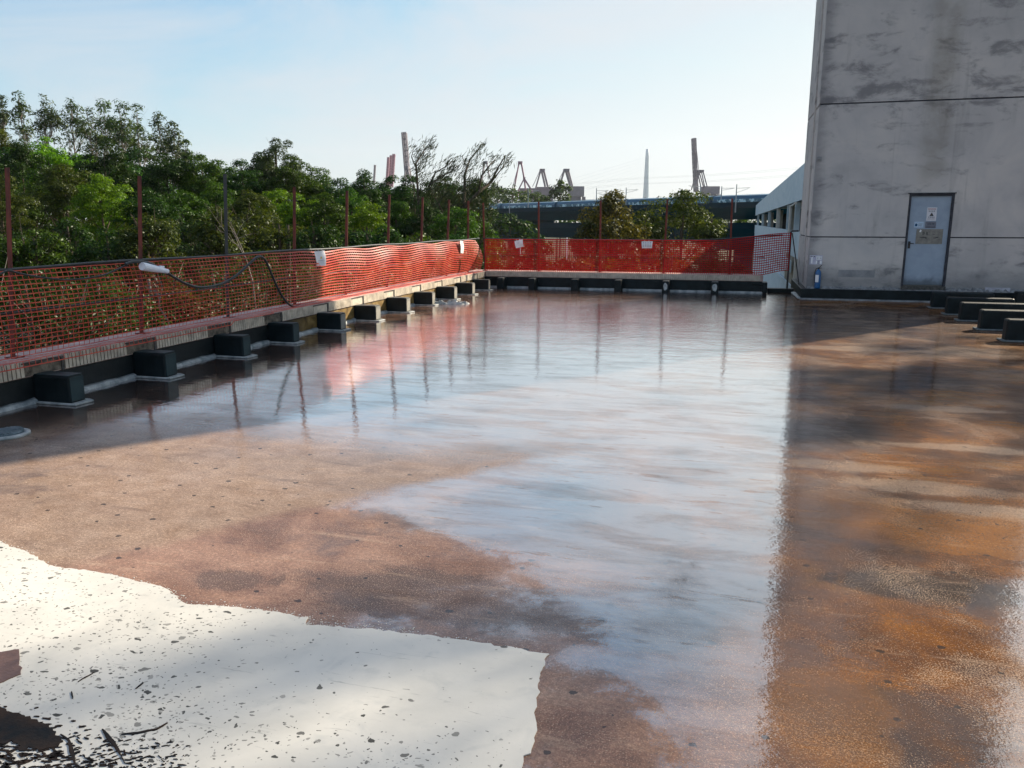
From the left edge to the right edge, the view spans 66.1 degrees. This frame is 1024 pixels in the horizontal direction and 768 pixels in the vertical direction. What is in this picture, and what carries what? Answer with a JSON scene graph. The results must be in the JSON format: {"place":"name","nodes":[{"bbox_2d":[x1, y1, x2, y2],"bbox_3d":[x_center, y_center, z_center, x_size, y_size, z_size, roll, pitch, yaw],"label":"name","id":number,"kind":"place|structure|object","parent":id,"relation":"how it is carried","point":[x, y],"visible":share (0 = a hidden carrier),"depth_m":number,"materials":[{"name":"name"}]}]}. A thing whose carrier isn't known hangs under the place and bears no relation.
{"place":"outdoors","nodes":[
{"label":"outdoors","id":0,"kind":"place"},
{"bbox_2d":[33,371,93,405],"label":"roof pier","id":1,"kind":"structure","parent":0,"point":[58,388],"depth_m":7.48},
{"bbox_2d":[133,349,184,379],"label":"roof pier","id":2,"kind":"structure","parent":0,"point":[155,364],"depth_m":8.73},
{"bbox_2d":[213,333,257,358],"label":"roof pier","id":3,"kind":"structure","parent":0,"point":[226,345],"depth_m":10.07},
{"bbox_2d":[267,321,304,343],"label":"roof pier","id":4,"kind":"structure","parent":0,"point":[284,332],"depth_m":11.25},
{"bbox_2d":[317,312,350,330],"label":"roof pier","id":5,"kind":"structure","parent":0,"point":[331,321],"depth_m":12.57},
{"bbox_2d":[354,304,384,321],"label":"roof pier","id":6,"kind":"structure","parent":0,"point":[365,312],"depth_m":13.79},
{"bbox_2d":[0,226,752,353],"bbox_3d":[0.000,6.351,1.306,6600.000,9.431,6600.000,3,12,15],"label":"ground","id":7,"kind":"structure","parent":0,"point":[499,262],"depth_m":245.53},
{"bbox_2d":[0,173,40,278],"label":"broadleaf tree","id":8,"kind":"object","parent":7,"relation":"on","point":[22,209],"visible":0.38,"depth_m":31.52,"materials":[{"name":"green plant"}]},
{"bbox_2d":[7,90,35,236],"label":"eucalyptus tree","id":9,"kind":"object","parent":7,"relation":"on","point":[20,107],"visible":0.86,"depth_m":57.17,"materials":[{"name":"green plant"}]},
{"bbox_2d":[0,138,58,238],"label":"broadleaf tree","id":10,"kind":"object","parent":7,"relation":"on","point":[22,158],"visible":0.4,"depth_m":45.80,"materials":[{"name":"green plant"}]},
{"bbox_2d":[1,181,82,260],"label":"broadleaf tree","id":11,"kind":"object","parent":7,"relation":"on","point":[38,218],"visible":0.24,"depth_m":36.86,"materials":[{"name":"green plant"}]},
{"bbox_2d":[0,217,90,299],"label":"shrub","id":12,"kind":"object","parent":7,"relation":"on","point":[24,253],"visible":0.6,"depth_m":20.32,"materials":[{"name":"green plant"}]},
{"bbox_2d":[28,93,63,148],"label":"eucalyptus tree","id":13,"kind":"object","parent":7,"relation":"on","point":[48,117],"visible":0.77,"depth_m":65.21,"materials":[{"name":"green plant"}]},
{"bbox_2d":[24,136,74,251],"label":"broadleaf tree","id":14,"kind":"object","parent":7,"relation":"on","point":[46,151],"visible":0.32,"depth_m":51.05,"materials":[{"name":"green plant"}]},
{"bbox_2d":[20,163,99,339],"bbox_3d":[-20.209,-4.936,35.947,3.146,10.002,2.970,-3,12,-14],"label":"broadleaf tree","id":15,"kind":"object","parent":7,"relation":"on","point":[59,185],"visible":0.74,"depth_m":34.77,"materials":[{"name":"green plant"}]},
{"bbox_2d":[38,217,102,330],"bbox_3d":[-14.048,-0.134,25.528,2.232,10.326,2.041,-2,12,-7],"label":"shrub","id":16,"kind":"object","parent":7,"relation":"on","point":[66,229],"visible":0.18,"depth_m":24.48,"materials":[{"name":"green plant"}]},
{"bbox_2d":[0,264,144,354],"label":"shrub","id":17,"kind":"object","parent":7,"relation":"on","point":[48,317],"visible":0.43,"depth_m":11.93,"materials":[{"name":"green plant"}]},
{"bbox_2d":[59,98,86,159],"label":"eucalyptus tree","id":18,"kind":"object","parent":7,"relation":"on","point":[73,106],"visible":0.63,"depth_m":65.19,"materials":[{"name":"green plant"}]},
{"bbox_2d":[73,106,105,162],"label":"eucalyptus tree","id":19,"kind":"object","parent":7,"relation":"on","point":[87,131],"visible":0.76,"depth_m":57.48,"materials":[{"name":"green plant"}]},
{"bbox_2d":[59,173,133,271],"bbox_3d":[-16.998,-3.473,33.180,2.888,10.547,3.267,-9,14,-36],"label":"broadleaf tree","id":20,"kind":"object","parent":7,"relation":"on","point":[93,191],"visible":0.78,"depth_m":31.93,"materials":[{"name":"green plant"}]},
{"bbox_2d":[87,98,119,156],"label":"eucalyptus tree","id":21,"kind":"object","parent":7,"relation":"on","point":[100,121],"visible":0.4,"depth_m":68.82,"materials":[{"name":"green plant"}]},
{"bbox_2d":[20,265,188,348],"bbox_3d":[-7.000,2.982,14.284,2.646,10.229,2.597,3,12,15],"label":"shrub","id":22,"kind":"object","parent":7,"relation":"on","point":[121,303],"visible":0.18,"depth_m":13.31,"materials":[{"name":"green plant"}]},
{"bbox_2d":[72,138,137,275],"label":"broadleaf tree","id":23,"kind":"object","parent":7,"relation":"on","point":[112,161],"visible":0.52,"depth_m":45.37,"materials":[{"name":"green plant"}]},
{"bbox_2d":[69,225,156,310],"bbox_3d":[-11.289,0.898,22.898,2.177,10.828,2.512,-8,14,-35],"label":"shrub","id":24,"kind":"object","parent":7,"relation":"on","point":[90,251],"visible":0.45,"depth_m":21.62,"materials":[{"name":"green plant"}]},
{"bbox_2d":[97,98,137,154],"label":"eucalyptus tree","id":25,"kind":"object","parent":7,"relation":"on","point":[123,136],"visible":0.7,"depth_m":59.45,"materials":[{"name":"green plant"}]},
{"bbox_2d":[111,145,164,215],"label":"broadleaf tree","id":26,"kind":"object","parent":7,"relation":"on","point":[133,150],"visible":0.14,"depth_m":54.56,"materials":[{"name":"green plant"}]},
{"bbox_2d":[123,103,155,165],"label":"eucalyptus tree","id":27,"kind":"object","parent":7,"relation":"on","point":[138,130],"visible":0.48,"depth_m":61.98,"materials":[{"name":"green plant"}]},
{"bbox_2d":[111,186,184,286],"bbox_3d":[-15.045,-2.998,33.422,3.002,10.536,2.711,3,12,15],"label":"broadleaf tree","id":28,"kind":"object","parent":7,"relation":"on","point":[157,207],"visible":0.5,"depth_m":32.15,"materials":[{"name":"green plant"}]},
{"bbox_2d":[112,212,189,327],"bbox_3d":[-10.052,0.669,22.804,2.115,11.316,2.168,-3,12,-15],"label":"shrub","id":29,"kind":"object","parent":7,"relation":"on","point":[154,239],"visible":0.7,"depth_m":21.51,"materials":[{"name":"green plant"}]},
{"bbox_2d":[83,257,223,331],"bbox_3d":[-6.716,2.685,15.559,2.825,10.287,2.873,-2,12,-9],"label":"shrub","id":30,"kind":"object","parent":7,"relation":"on","point":[175,299],"visible":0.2,"depth_m":14.47,"materials":[{"name":"green plant"}]},
{"bbox_2d":[145,110,172,162],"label":"eucalyptus tree","id":31,"kind":"object","parent":7,"relation":"on","point":[156,122],"visible":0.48,"depth_m":68.04,"materials":[{"name":"green plant"}]},
{"bbox_2d":[130,152,198,310],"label":"broadleaf tree","id":32,"kind":"object","parent":7,"relation":"on","point":[173,168],"visible":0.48,"depth_m":47.56,"materials":[{"name":"green plant"}]},
{"bbox_2d":[158,120,187,189],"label":"eucalyptus tree","id":33,"kind":"object","parent":7,"relation":"on","point":[168,142],"visible":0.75,"depth_m":56.73,"materials":[{"name":"green plant"}]},
{"bbox_2d":[156,189,214,276],"bbox_3d":[-14.942,-3.705,36.400,3.172,10.337,2.792,-3,12,-12],"label":"broadleaf tree","id":34,"kind":"object","parent":7,"relation":"on","point":[181,201],"visible":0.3,"depth_m":35.26,"materials":[{"name":"green plant"}]},
{"bbox_2d":[158,214,214,308],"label":"shrub","id":35,"kind":"object","parent":7,"relation":"on","point":[183,241],"visible":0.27,"depth_m":24.51,"materials":[{"name":"green plant"}]},
{"bbox_2d":[174,152,229,279],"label":"broadleaf tree","id":36,"kind":"object","parent":7,"relation":"on","point":[199,182],"visible":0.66,"depth_m":48.00,"materials":[{"name":"green plant"}]},
{"bbox_2d":[185,181,238,239],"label":"broadleaf tree","id":37,"kind":"object","parent":7,"relation":"on","point":[217,198],"visible":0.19,"depth_m":36.86,"materials":[{"name":"green plant"}]},
{"bbox_2d":[145,259,280,326],"bbox_3d":[-6.132,2.476,16.826,2.784,10.190,2.918,-2,12,-7],"label":"shrub","id":38,"kind":"object","parent":7,"relation":"on","point":[220,293],"visible":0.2,"depth_m":16.04,"materials":[{"name":"green plant"}]},
{"bbox_2d":[178,204,252,284],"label":"shrub","id":39,"kind":"object","parent":7,"relation":"on","point":[213,237],"visible":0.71,"depth_m":20.21,"materials":[{"name":"green plant"}]},
{"bbox_2d":[216,158,265,286],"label":"broadleaf tree","id":40,"kind":"object","parent":7,"relation":"on","point":[235,185],"visible":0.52,"depth_m":45.17,"materials":[{"name":"green plant"}]},
{"bbox_2d":[206,204,282,308],"bbox_3d":[-7.935,0.223,24.489,2.099,11.507,2.388,-7,14,-31],"label":"shrub","id":41,"kind":"object","parent":7,"relation":"on","point":[253,229],"visible":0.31,"depth_m":23.54,"materials":[{"name":"green plant"}]},
{"bbox_2d":[222,189,279,307],"bbox_3d":[-10.665,-2.242,32.589,2.642,11.376,2.807,-5,13,-23],"label":"broadleaf tree","id":42,"kind":"object","parent":7,"relation":"on","point":[239,204],"visible":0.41,"depth_m":31.46,"materials":[{"name":"green plant"}]},
{"bbox_2d":[205,250,332,313],"bbox_3d":[-5.591,1.913,18.831,3.206,10.480,2.992,-4,12,-21],"label":"shrub","id":43,"kind":"object","parent":7,"relation":"on","point":[270,286],"visible":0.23,"depth_m":17.86,"materials":[{"name":"green plant"}]},
{"bbox_2d":[247,138,306,241],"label":"broadleaf tree","id":44,"kind":"object","parent":7,"relation":"on","point":[266,167],"visible":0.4,"depth_m":50.46,"materials":[{"name":"green plant"}]},
{"bbox_2d":[246,218,311,278],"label":"shrub","id":45,"kind":"object","parent":7,"relation":"on","point":[277,235],"visible":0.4,"depth_m":22.86,"materials":[{"name":"green plant"}]},
{"bbox_2d":[259,154,325,227],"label":"broadleaf tree","id":46,"kind":"object","parent":7,"relation":"on","point":[293,177],"visible":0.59,"depth_m":46.13,"materials":[{"name":"green plant"}]},
{"bbox_2d":[268,192,329,267],"bbox_3d":[-9.305,-2.723,35.158,2.540,11.355,2.512,3,12,15],"label":"broadleaf tree","id":47,"kind":"object","parent":7,"relation":"on","point":[286,208],"visible":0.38,"depth_m":33.87,"materials":[{"name":"green plant"}]},
{"bbox_2d":[249,260,352,307],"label":"shrub","id":48,"kind":"object","parent":7,"relation":"on","point":[317,283],"visible":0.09,"depth_m":19.25,"materials":[{"name":"green plant"}]},
{"bbox_2d":[283,220,348,291],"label":"shrub","id":49,"kind":"object","parent":7,"relation":"on","point":[321,238],"visible":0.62,"depth_m":20.57,"materials":[{"name":"green plant"}]},
{"bbox_2d":[296,191,351,240],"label":"broadleaf tree","id":50,"kind":"object","parent":7,"relation":"on","point":[326,210],"visible":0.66,"depth_m":33.28,"materials":[{"name":"green plant"}]},
{"bbox_2d":[312,177,355,234],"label":"broadleaf tree","id":51,"kind":"object","parent":7,"relation":"on","point":[340,190],"visible":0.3,"depth_m":46.88,"materials":[{"name":"green plant"}]},
{"bbox_2d":[329,189,374,242],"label":"broadleaf tree","id":52,"kind":"object","parent":7,"relation":"on","point":[353,202],"visible":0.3,"depth_m":38.16,"materials":[{"name":"green plant"}]},
{"bbox_2d":[329,228,375,290],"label":"shrub","id":53,"kind":"object","parent":7,"relation":"on","point":[353,237],"visible":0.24,"depth_m":24.63,"materials":[{"name":"green plant"}]},
{"bbox_2d":[322,257,395,293],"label":"shrub","id":54,"kind":"object","parent":7,"relation":"on","point":[362,278],"visible":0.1,"depth_m":21.53,"materials":[{"name":"green plant"}]},
{"bbox_2d":[349,169,387,233],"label":"broadleaf tree","id":55,"kind":"object","parent":7,"relation":"on","point":[361,190],"visible":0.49,"depth_m":50.09,"materials":[{"name":"green plant"}]},
{"bbox_2d":[348,201,391,243],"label":"broadleaf tree","id":56,"kind":"object","parent":7,"relation":"on","point":[370,215],"visible":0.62,"depth_m":31.73,"materials":[{"name":"green plant"}]},
{"bbox_2d":[356,223,418,282],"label":"shrub","id":57,"kind":"object","parent":7,"relation":"on","point":[393,236],"visible":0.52,"depth_m":23.14,"materials":[{"name":"green plant"}]},
{"bbox_2d":[369,175,410,227],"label":"broadleaf tree","id":58,"kind":"object","parent":7,"relation":"on","point":[386,192],"visible":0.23,"depth_m":53.41,"materials":[{"name":"green plant"}]},
{"bbox_2d":[373,200,419,274],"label":"broadleaf tree","id":59,"kind":"object","parent":7,"relation":"on","point":[400,212],"visible":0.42,"depth_m":36.46,"materials":[{"name":"green plant"}]},
{"bbox_2d":[384,174,443,238],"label":"broadleaf tree","id":60,"kind":"object","parent":7,"relation":"on","point":[403,190],"visible":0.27,"depth_m":45.14,"materials":[{"name":"green plant"}]},
{"bbox_2d":[395,202,444,259],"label":"broadleaf tree","id":61,"kind":"object","parent":7,"relation":"on","point":[405,229],"visible":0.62,"depth_m":35.91,"materials":[{"name":"green plant"}]},
{"bbox_2d":[400,231,454,280],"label":"shrub","id":62,"kind":"object","parent":7,"relation":"on","point":[416,236],"visible":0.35,"depth_m":25.75,"materials":[{"name":"green plant"}]},
{"bbox_2d":[427,206,481,266],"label":"broadleaf tree","id":63,"kind":"object","parent":7,"relation":"on","point":[453,223],"visible":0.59,"depth_m":31.92,"materials":[{"name":"green plant"}]},
{"bbox_2d":[429,233,483,271],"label":"shrub","id":64,"kind":"object","parent":7,"relation":"on","point":[454,237],"visible":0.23,"depth_m":29.01,"materials":[{"name":"green plant"}]},
{"bbox_2d":[401,134,514,263],"bbox_3d":[-2.907,-8.835,39.032,5.990,6.976,4.045,-3,12,-16],"label":"casuarina tree","id":65,"kind":"object","parent":7,"relation":"on","point":[465,198],"visible":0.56,"depth_m":38.54,"materials":[{"name":"green plant"}]},
{"bbox_2d":[454,178,499,257],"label":"broadleaf tree","id":66,"kind":"object","parent":7,"relation":"on","point":[487,207],"visible":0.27,"depth_m":49.44,"materials":[{"name":"green plant"}]},
{"bbox_2d":[484,213,537,262],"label":"broadleaf tree","id":67,"kind":"object","parent":7,"relation":"on","point":[519,226],"visible":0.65,"depth_m":87.19,"materials":[{"name":"green plant"}]},
{"bbox_2d":[495,184,531,221],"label":"broadleaf tree","id":68,"kind":"object","parent":7,"relation":"on","point":[512,192],"visible":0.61,"depth_m":199.03,"materials":[{"name":"green plant"}]},
{"bbox_2d":[329,222,775,273],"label":"road viaduct","id":69,"kind":"object","parent":7,"relation":"on","point":[558,229],"visible":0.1,"depth_m":141.09,"materials":[{"name":"concrete"}]},
{"bbox_2d":[547,178,572,257],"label":"broadleaf tree","id":70,"kind":"object","parent":7,"relation":"on","point":[558,191],"visible":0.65,"depth_m":232.44,"materials":[{"name":"green plant"}]},
{"bbox_2d":[556,169,585,200],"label":"port crane","id":71,"kind":"object","parent":7,"relation":"on","point":[577,192],"visible":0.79,"depth_m":670.88,"materials":[{"name":"grey metal"}]},
{"bbox_2d":[416,202,786,268],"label":"railway viaduct","id":72,"kind":"object","parent":7,"relation":"on","point":[744,211],"visible":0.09,"depth_m":143.33,"materials":[{"name":"concrete"}]},
{"bbox_2d":[447,194,767,211],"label":"metro train","id":73,"kind":"object","parent":72,"relation":"on","point":[747,198],"visible":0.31,"depth_m":147.48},
{"bbox_2d":[568,189,650,271],"bbox_3d":[4.580,-3.204,38.144,4.076,12.165,3.393,-6,13,-28],"label":"broadleaf tree","id":74,"kind":"object","parent":7,"relation":"on","point":[610,205],"visible":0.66,"depth_m":36.56,"materials":[{"name":"green plant"}]},
{"bbox_2d":[617,197,676,270],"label":"broadleaf tree","id":75,"kind":"object","parent":7,"relation":"on","point":[645,221],"visible":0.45,"depth_m":38.78,"materials":[{"name":"green plant"}]},
{"bbox_2d":[645,189,728,271],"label":"broadleaf tree","id":76,"kind":"object","parent":7,"relation":"on","point":[687,197],"visible":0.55,"depth_m":40.51,"materials":[{"name":"green plant"}]},
{"bbox_2d":[691,138,720,195],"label":"port crane","id":77,"kind":"object","parent":7,"relation":"on","point":[713,190],"visible":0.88,"depth_m":618.65,"materials":[{"name":"grey metal"}]},
{"bbox_2d":[692,213,729,257],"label":"broadleaf tree","id":78,"kind":"object","parent":7,"relation":"on","point":[712,224],"visible":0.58,"depth_m":40.02,"materials":[{"name":"green plant"}]},
{"bbox_2d":[753,163,804,287],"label":"side building","id":79,"kind":"structure","parent":7,"relation":"on","point":[786,193],"depth_m":48.91,"materials":[{"name":"paint"}]},
{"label":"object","id":80,"kind":"object","parent":7,"relation":"on","visible":0},
{"bbox_2d":[0,270,485,412],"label":"parapet wall","id":81,"kind":"structure","parent":80,"relation":"on","point":[102,369],"depth_m":9.46,"materials":[{"name":"grey concrete"}]},
{"bbox_2d":[4,167,24,358],"bbox_3d":[-4.793,-1.148,7.522,0.120,1.791,0.284,3,12,15],"label":"fence post","id":82,"kind":"object","parent":81,"relation":"on","point":[9,229],"visible":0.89,"depth_m":7.50,"materials":[{"name":"metal"}]},
{"bbox_2d":[136,176,150,333],"bbox_3d":[-4.324,-1.495,9.167,0.120,1.809,0.293,3,12,15],"label":"fence post","id":83,"kind":"object","parent":81,"relation":"on","point":[140,226],"visible":0.77,"depth_m":9.14,"materials":[{"name":"metal"}]},
{"bbox_2d":[223,174,232,317],"bbox_3d":[-3.881,-1.869,10.708,0.120,1.920,0.246,3,12,15],"label":"fence post","id":84,"kind":"object","parent":81,"relation":"on","point":[226,220],"visible":0.84,"depth_m":10.68,"materials":[{"name":"metal"}]},
{"bbox_2d":[344,191,348,294],"bbox_3d":[-2.944,-2.501,14.004,0.120,1.831,0.293,3,12,15],"label":"fence post","id":85,"kind":"object","parent":81,"relation":"on","point":[346,222],"visible":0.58,"depth_m":13.97,"materials":[{"name":"metal"}]},
{"bbox_2d":[0,255,472,314],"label":"fence rail","id":86,"kind":"object","parent":85,"relation":"attached to","point":[166,294],"visible":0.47,"depth_m":9.17,"materials":[{"name":"metal"}]},
{"bbox_2d":[0,238,479,270],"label":"fence rail","id":87,"kind":"object","parent":85,"relation":"attached to","point":[108,262],"visible":0.98,"depth_m":9.97,"materials":[{"name":"metal"}]},
{"bbox_2d":[0,240,482,372],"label":"safety net","id":88,"kind":"object","parent":87,"relation":"hanging from","point":[397,266],"visible":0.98,"depth_m":10.45,"materials":[{"name":"orange plastic"}]},
{"bbox_2d":[124,255,296,306],"bbox_3d":[-3.805,-1.275,10.500,0.032,0.890,3.586,3,12,15],"label":"cable","id":89,"kind":"object","parent":88,"relation":"attached to","point":[221,283],"visible":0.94,"depth_m":10.45,"materials":[{"name":"black rubber"}]},
{"bbox_2d":[0,287,1023,767],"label":"wet floor","id":90,"kind":"structure","parent":80,"relation":"on","point":[674,529],"depth_m":4.84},
{"bbox_2d":[0,426,30,440],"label":"floor drain","id":91,"kind":"object","parent":90,"relation":"on","point":[10,432],"visible":1,"depth_m":6.37,"materials":[{"name":"metal"}]},
{"bbox_2d":[0,541,548,767],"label":"white coating","id":92,"kind":"object","parent":90,"relation":"on","point":[229,687],"visible":1,"depth_m":2.95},
{"bbox_2d":[0,649,21,682],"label":"brown patch","id":93,"kind":"object","parent":92,"relation":"on","point":[10,667],"visible":1,"depth_m":3.07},
{"bbox_2d":[0,672,189,767],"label":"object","id":94,"kind":"object","parent":92,"relation":"on","point":[24,732],"visible":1,"depth_m":2.61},
{"bbox_2d":[485,270,767,292],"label":"parapet wall","id":95,"kind":"structure","parent":90,"relation":"on","point":[690,282],"depth_m":19.98,"materials":[{"name":"grey concrete"}]},
{"bbox_2d":[663,199,667,272],"bbox_3d":[3.852,-3.711,19.815,0.120,1.840,0.120,3,12,15],"label":"fence post","id":96,"kind":"object","parent":95,"relation":"on","point":[665,229],"visible":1,"depth_m":19.74,"materials":[{"name":"metal"}]},
{"bbox_2d":[483,234,782,239],"bbox_3d":[2.891,-3.743,20.051,7.601,0.170,0.030,3,12,15],"label":"fence rail","id":97,"kind":"object","parent":96,"relation":"attached to","point":[644,239],"visible":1,"depth_m":19.86,"materials":[{"name":"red metal"}]},
{"bbox_2d":[485,233,790,274],"bbox_3d":[2.998,-3.336,20.041,7.710,1.039,0.062,3,12,15],"label":"safety net","id":98,"kind":"object","parent":97,"relation":"hanging from","point":[625,255],"visible":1,"depth_m":19.98,"materials":[{"name":"red plastic"}]},
{"bbox_2d":[791,0,1023,301],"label":"stair tower","id":99,"kind":"structure","parent":90,"relation":"on","point":[916,109],"depth_m":16.68,"materials":[{"name":"concrete"}]},
{"bbox_2d":[900,192,956,289],"bbox_3d":[8.944,-3.064,16.963,0.930,2.058,0.126,3,12,15],"label":"door","id":100,"kind":"structure","parent":99,"relation":"in","point":[923,264],"depth_m":17.00,"materials":[{"name":"metal"}]},
{"bbox_2d":[915,229,942,243],"bbox_3d":[8.985,-3.176,16.952,0.520,0.314,0.007,3,12,15],"label":"sign","id":101,"kind":"object","parent":100,"relation":"attached to","point":[929,236],"visible":1,"depth_m":16.95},
{"bbox_2d":[926,292,993,308],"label":"roof beam","id":102,"kind":"structure","parent":90,"relation":"on","point":[937,300],"depth_m":15.71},
{"bbox_2d":[941,297,1014,314],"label":"roof beam","id":103,"kind":"structure","parent":90,"relation":"on","point":[952,305],"depth_m":14.64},
{"bbox_2d":[954,302,1023,321],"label":"roof beam","id":104,"kind":"structure","parent":90,"relation":"on","point":[968,311],"depth_m":13.69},
{"bbox_2d":[972,309,1023,330],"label":"roof beam","id":105,"kind":"structure","parent":90,"relation":"on","point":[990,319],"depth_m":12.55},
{"bbox_2d":[996,318,1023,342],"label":"roof beam","id":106,"kind":"structure","parent":90,"relation":"on","point":[1013,330],"depth_m":11.37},
{"bbox_2d":[386,297,414,312],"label":"roof pier","id":107,"kind":"structure","parent":0,"point":[397,304],"depth_m":15.07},
{"bbox_2d":[0,0,816,222],"label":"sky","id":108,"kind":"structure","parent":0,"point":[583,87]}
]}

